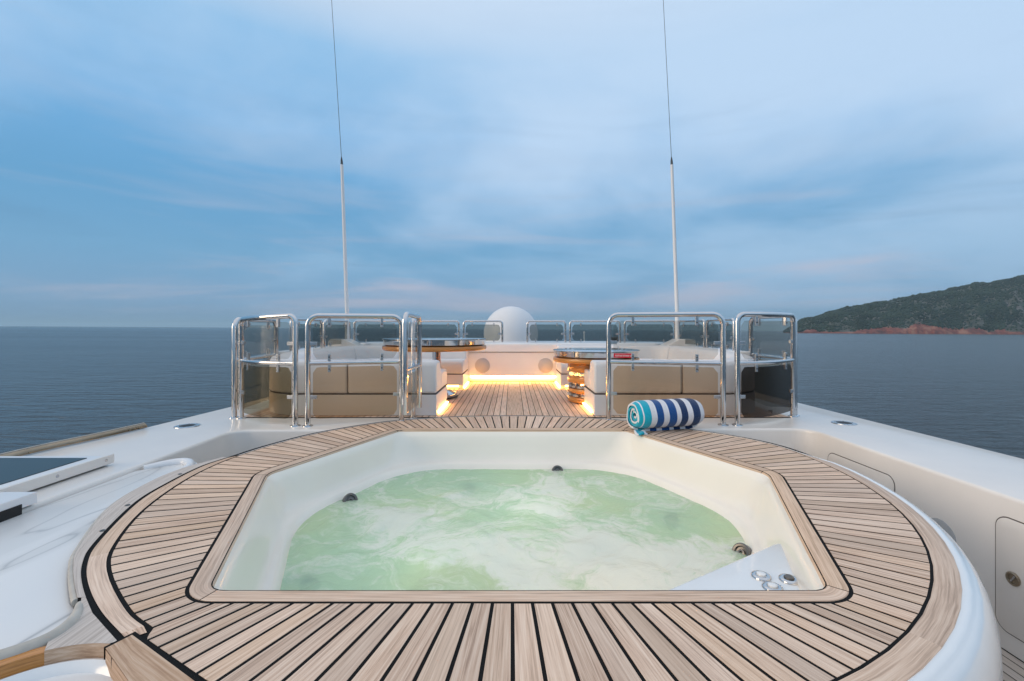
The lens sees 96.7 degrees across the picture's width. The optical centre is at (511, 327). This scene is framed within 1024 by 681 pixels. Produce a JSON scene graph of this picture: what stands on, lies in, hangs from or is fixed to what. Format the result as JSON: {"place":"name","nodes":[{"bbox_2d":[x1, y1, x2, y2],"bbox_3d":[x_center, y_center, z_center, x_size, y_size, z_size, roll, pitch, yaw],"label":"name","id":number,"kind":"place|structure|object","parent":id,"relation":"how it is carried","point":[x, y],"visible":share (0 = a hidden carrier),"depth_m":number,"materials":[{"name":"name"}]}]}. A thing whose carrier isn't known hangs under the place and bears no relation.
{"place":"outdoors","nodes":[
{"label":"outdoors","id":0,"kind":"place"},
{"bbox_2d":[484,306,537,340],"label":"satellite dome","id":1,"kind":"structure","parent":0,"point":[513,319],"depth_m":9.16,"materials":[{"name":"white plastic"}]},
{"bbox_2d":[0,326,1023,458],"bbox_3d":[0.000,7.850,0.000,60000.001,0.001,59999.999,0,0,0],"label":"sea","id":2,"kind":"structure","parent":0,"point":[57,383],"depth_m":77.54,"materials":[{"name":"blue liquid"}]},
{"bbox_2d":[0,0,1023,330],"label":"sky","id":3,"kind":"structure","parent":0,"point":[164,163],"materials":[{"name":"blue"}]},
{"bbox_2d":[22,381,1023,661],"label":"deck","id":4,"kind":"structure","parent":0,"point":[968,495],"depth_m":3.19,"materials":[{"name":"white plastic"}]},
{"bbox_2d":[0,454,113,521],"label":"hatch box","id":5,"kind":"object","parent":4,"relation":"on","point":[21,477],"visible":1,"depth_m":2.52,"materials":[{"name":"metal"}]},
{"bbox_2d":[0,423,146,455],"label":"gunwale rail","id":6,"kind":"object","parent":4,"relation":"on","point":[46,446],"visible":0.96,"depth_m":3.33,"materials":[{"name":"brown teak wood"}]},
{"bbox_2d":[173,423,200,428],"bbox_3d":[-2.840,0.854,3.980,0.196,0.009,0.196,0,0,0],"label":"deck filler","id":7,"kind":"object","parent":4,"relation":"on","point":[189,425],"visible":1,"depth_m":3.97,"materials":[{"name":"metal"}]},
{"bbox_2d":[229,317,278,417],"bbox_3d":[-2.690,0.375,4.805,0.091,0.967,0.983,0,0,-4],"label":"railing panel","id":8,"kind":"object","parent":4,"relation":"on","point":[234,358],"visible":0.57,"depth_m":4.36,"materials":[{"name":"metal"}]},
{"bbox_2d":[236,313,300,426],"bbox_3d":[-2.251,0.364,4.136,0.847,0.987,0.145,0,0,27],"label":"railing panel","id":9,"kind":"object","parent":4,"relation":"on","point":[293,363],"visible":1,"depth_m":4.02,"materials":[{"name":"metal"}]},
{"bbox_2d":[278,346,335,353],"bbox_3d":[-2.678,0.560,6.215,0.307,0.580,1.932,0,0,5],"label":"side coaming","id":10,"kind":"object","parent":4,"relation":"on","point":[283,351],"visible":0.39,"depth_m":5.46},
{"bbox_2d":[290,318,322,350],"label":"railing panel","id":11,"kind":"object","parent":10,"relation":"on","point":[321,330],"visible":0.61,"depth_m":6.04,"materials":[{"name":"metal"}]},
{"bbox_2d":[323,319,350,347],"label":"railing panel","id":12,"kind":"object","parent":10,"relation":"on","point":[325,336],"visible":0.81,"depth_m":6.34,"materials":[{"name":"metal"}]},
{"bbox_2d":[331,0,349,338],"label":"whip antenna","id":13,"kind":"object","parent":10,"relation":"on","point":[347,334],"visible":0.9,"depth_m":6.98,"materials":[{"name":"white"}]},
{"bbox_2d":[328,339,362,345],"bbox_3d":[-2.525,0.220,6.950,0.456,0.110,0.320,0,0,0],"label":"antenna foot","id":14,"kind":"object","parent":10,"relation":"on","point":[342,342],"visible":0.77,"depth_m":6.79},
{"bbox_2d":[302,313,404,426],"bbox_3d":[-1.402,0.364,4.090,0.889,0.989,0.091,0,0,-16],"label":"railing panel","id":15,"kind":"object","parent":4,"relation":"on","point":[309,363],"visible":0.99,"depth_m":4.03,"materials":[{"name":"metal"}]},
{"bbox_2d":[409,318,416,418],"bbox_3d":[-0.928,0.383,4.310,0.097,0.950,0.083,0,0,0],"label":"gate post","id":16,"kind":"object","parent":4,"relation":"on","point":[413,373],"visible":0.84,"depth_m":4.29,"materials":[{"name":"metal"}]},
{"bbox_2d":[402,311,421,414],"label":"gate","id":17,"kind":"structure","parent":16,"relation":"attached to","point":[405,367],"depth_m":3.74,"materials":[{"name":"metal"}]},
{"bbox_2d":[361,341,662,380],"bbox_3d":[0.025,0.544,7.615,5.026,0.612,1.070,0,0,0],"label":"bulkhead","id":18,"kind":"object","parent":4,"relation":"on","point":[513,361],"visible":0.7,"depth_m":7.10,"materials":[{"name":"white paint"}]},
{"bbox_2d":[353,320,396,342],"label":"railing panel","id":19,"kind":"object","parent":18,"relation":"on","point":[354,330],"visible":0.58,"depth_m":7.17,"materials":[{"name":"metal"}]},
{"bbox_2d":[409,320,459,336],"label":"railing panel","id":20,"kind":"object","parent":18,"relation":"on","point":[458,322],"visible":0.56,"depth_m":7.44,"materials":[{"name":"metal"}]},
{"bbox_2d":[463,320,502,341],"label":"railing panel","id":21,"kind":"object","parent":18,"relation":"on","point":[465,321],"visible":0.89,"depth_m":7.50,"materials":[{"name":"metal"}]},
{"bbox_2d":[526,320,566,341],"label":"railing panel","id":22,"kind":"object","parent":18,"relation":"on","point":[564,333],"visible":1,"depth_m":7.50,"materials":[{"name":"metal"}]},
{"bbox_2d":[569,320,620,342],"bbox_3d":[1.354,0.054,7.439,0.839,0.368,0.036,0,0,9],"label":"railing panel","id":23,"kind":"object","parent":18,"relation":"on","point":[571,321],"visible":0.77,"depth_m":7.44,"materials":[{"name":"metal"}]},
{"bbox_2d":[624,320,674,342],"bbox_3d":[2.183,0.054,7.224,0.804,0.368,0.036,0,0,19],"label":"railing panel","id":24,"kind":"object","parent":18,"relation":"on","point":[625,333],"visible":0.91,"depth_m":7.22,"materials":[{"name":"metal"}]},
{"bbox_2d":[244,382,789,417],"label":"aisle deck","id":25,"kind":"structure","parent":4,"relation":"on","point":[511,398],"depth_m":5.07,"materials":[{"name":"wood"}]},
{"bbox_2d":[269,345,468,414],"bbox_3d":[-1.621,0.557,5.739,1.919,0.585,2.643,0,0,0],"label":"sofa","id":26,"kind":"object","parent":25,"relation":"on","point":[367,389],"visible":0.84,"depth_m":4.42,"materials":[{"name":"leather"}]},
{"bbox_2d":[382,337,485,398],"bbox_3d":[-0.945,0.484,5.600,1.260,0.718,1.260,0,0,0],"label":"round table","id":27,"kind":"object","parent":25,"relation":"on","point":[436,346],"visible":0.6,"depth_m":5.14,"materials":[{"name":"metal"}]},
{"bbox_2d":[553,348,639,403],"bbox_3d":[0.975,0.546,5.300,0.990,0.592,0.990,0,0,0],"label":"round table","id":28,"kind":"object","parent":25,"relation":"on","point":[577,360],"visible":0.48,"depth_m":5.05,"materials":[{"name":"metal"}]},
{"bbox_2d":[555,345,753,414],"bbox_3d":[1.621,0.557,5.739,1.919,0.585,2.643,0,0,0],"label":"sofa","id":29,"kind":"object","parent":25,"relation":"on","point":[652,382],"visible":0.74,"depth_m":4.42,"materials":[{"name":"leather"}]},
{"bbox_2d":[688,346,749,355],"bbox_3d":[2.678,0.560,6.215,0.307,0.580,1.932,0,0,-5],"label":"side coaming","id":30,"kind":"object","parent":25,"relation":"on","point":[745,352],"visible":0.16,"depth_m":5.50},
{"bbox_2d":[663,0,679,338],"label":"whip antenna","id":31,"kind":"object","parent":30,"relation":"on","point":[675,257],"visible":0.9,"depth_m":6.98,"materials":[{"name":"white"}]},
{"bbox_2d":[661,339,695,345],"bbox_3d":[2.525,0.220,6.950,0.456,0.110,0.320,0,0,0],"label":"antenna foot","id":32,"kind":"object","parent":30,"relation":"on","point":[681,342],"visible":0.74,"depth_m":6.79},
{"bbox_2d":[678,319,705,347],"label":"railing panel","id":33,"kind":"object","parent":30,"relation":"on","point":[703,336],"visible":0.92,"depth_m":6.27,"materials":[{"name":"metal"}]},
{"bbox_2d":[706,318,734,350],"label":"railing panel","id":34,"kind":"object","parent":30,"relation":"on","point":[712,324],"visible":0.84,"depth_m":5.87,"materials":[{"name":"metal"}]},
{"bbox_2d":[73,415,1002,680],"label":"hot tub","id":35,"kind":"object","parent":4,"relation":"in","point":[838,572],"visible":0.9,"depth_m":1.47,"materials":[{"name":"plastic"}]},
{"bbox_2d":[0,597,116,680],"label":"step","id":36,"kind":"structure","parent":35,"relation":"in","point":[75,652],"depth_m":1.20,"materials":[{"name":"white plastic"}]},
{"bbox_2d":[280,469,745,589],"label":"tub water","id":37,"kind":"structure","parent":35,"relation":"in","point":[509,529],"depth_m":2.46,"materials":[{"name":"green liquid"}]},
{"bbox_2d":[627,398,704,435],"bbox_3d":[1.275,0.727,3.798,0.650,0.264,0.268,0,0,-14],"label":"beach towel","id":38,"kind":"object","parent":35,"relation":"on","point":[643,416],"visible":1,"depth_m":3.70,"materials":[{"name":"fabric"}]},
{"bbox_2d":[605,312,728,425],"bbox_3d":[1.384,0.356,4.135,1.079,1.004,0.091,0,0,13],"label":"railing panel","id":39,"kind":"object","parent":4,"relation":"on","point":[721,363],"visible":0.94,"depth_m":4.11,"materials":[{"name":"metal"}]},
{"bbox_2d":[732,312,797,425],"bbox_3d":[2.373,0.355,4.196,0.931,1.006,0.145,0,0,-28],"label":"railing panel","id":40,"kind":"object","parent":4,"relation":"on","point":[766,391],"visible":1,"depth_m":4.08,"materials":[{"name":"metal"}]},
{"bbox_2d":[748,317,799,415],"bbox_3d":[2.775,0.355,4.880,0.091,1.006,0.930,0,0,1],"label":"railing panel","id":41,"kind":"object","parent":4,"relation":"on","point":[751,339],"visible":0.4,"depth_m":4.93,"materials":[{"name":"metal"}]},
{"bbox_2d":[778,444,793,448],"bbox_3d":[2.260,1.270,3.885,0.412,0.572,0.010,0,0,0],"label":"locker door","id":42,"kind":"structure","parent":4,"relation":"attached to","point":[789,445],"depth_m":3.88,"materials":[{"name":"grey plastic"}]},
{"bbox_2d":[831,421,856,425],"bbox_3d":[2.990,0.854,4.100,0.196,0.009,0.196,0,0,0],"label":"deck filler","id":43,"kind":"object","parent":4,"relation":"on","point":[844,423],"visible":1,"depth_m":4.07,"materials":[{"name":"metal"}]},
{"bbox_2d":[828,453,894,491],"bbox_3d":[2.529,1.270,3.325,0.010,0.572,0.642,0,0,0],"label":"locker door","id":44,"kind":"structure","parent":4,"relation":"attached to","point":[884,479],"depth_m":3.25,"materials":[{"name":"grey plastic"}]},
{"bbox_2d":[932,518,955,541],"bbox_3d":[2.526,1.230,2.690,0.007,0.200,0.200,0,0,0],"label":"wall speaker","id":45,"kind":"object","parent":4,"relation":"attached to","point":[945,526],"depth_m":2.65,"materials":[{"name":"grey plastic"}]},
{"bbox_2d":[995,516,1023,642],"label":"locker door","id":46,"kind":"structure","parent":4,"relation":"attached to","point":[1009,573],"depth_m":2.30,"materials":[{"name":"grey plastic"}]},
{"bbox_2d":[786,281,1023,334],"bbox_3d":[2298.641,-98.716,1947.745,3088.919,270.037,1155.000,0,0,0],"label":"hills","id":47,"kind":"structure","parent":0,"point":[917,328],"depth_m":1430.29,"materials":[{"name":"green plant"}]},
{"bbox_2d":[783,275,1023,332],"bbox_3d":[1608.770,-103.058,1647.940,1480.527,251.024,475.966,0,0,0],"label":"forest","id":48,"kind":"object","parent":47,"relation":"on","point":[894,311],"visible":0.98,"depth_m":1538.67,"materials":[{"name":"green plant"}]},
{"bbox_2d":[1001,647,1023,680],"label":"walkway floor","id":49,"kind":"structure","parent":0,"point":[1013,667],"depth_m":2.22,"materials":[{"name":"wood"}]},
{"bbox_2d":[0,458,196,659],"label":"bar counter","id":50,"kind":"object","parent":49,"relation":"on","point":[41,605],"visible":0.47,"depth_m":1.73,"materials":[{"name":"stone"}]}
]}

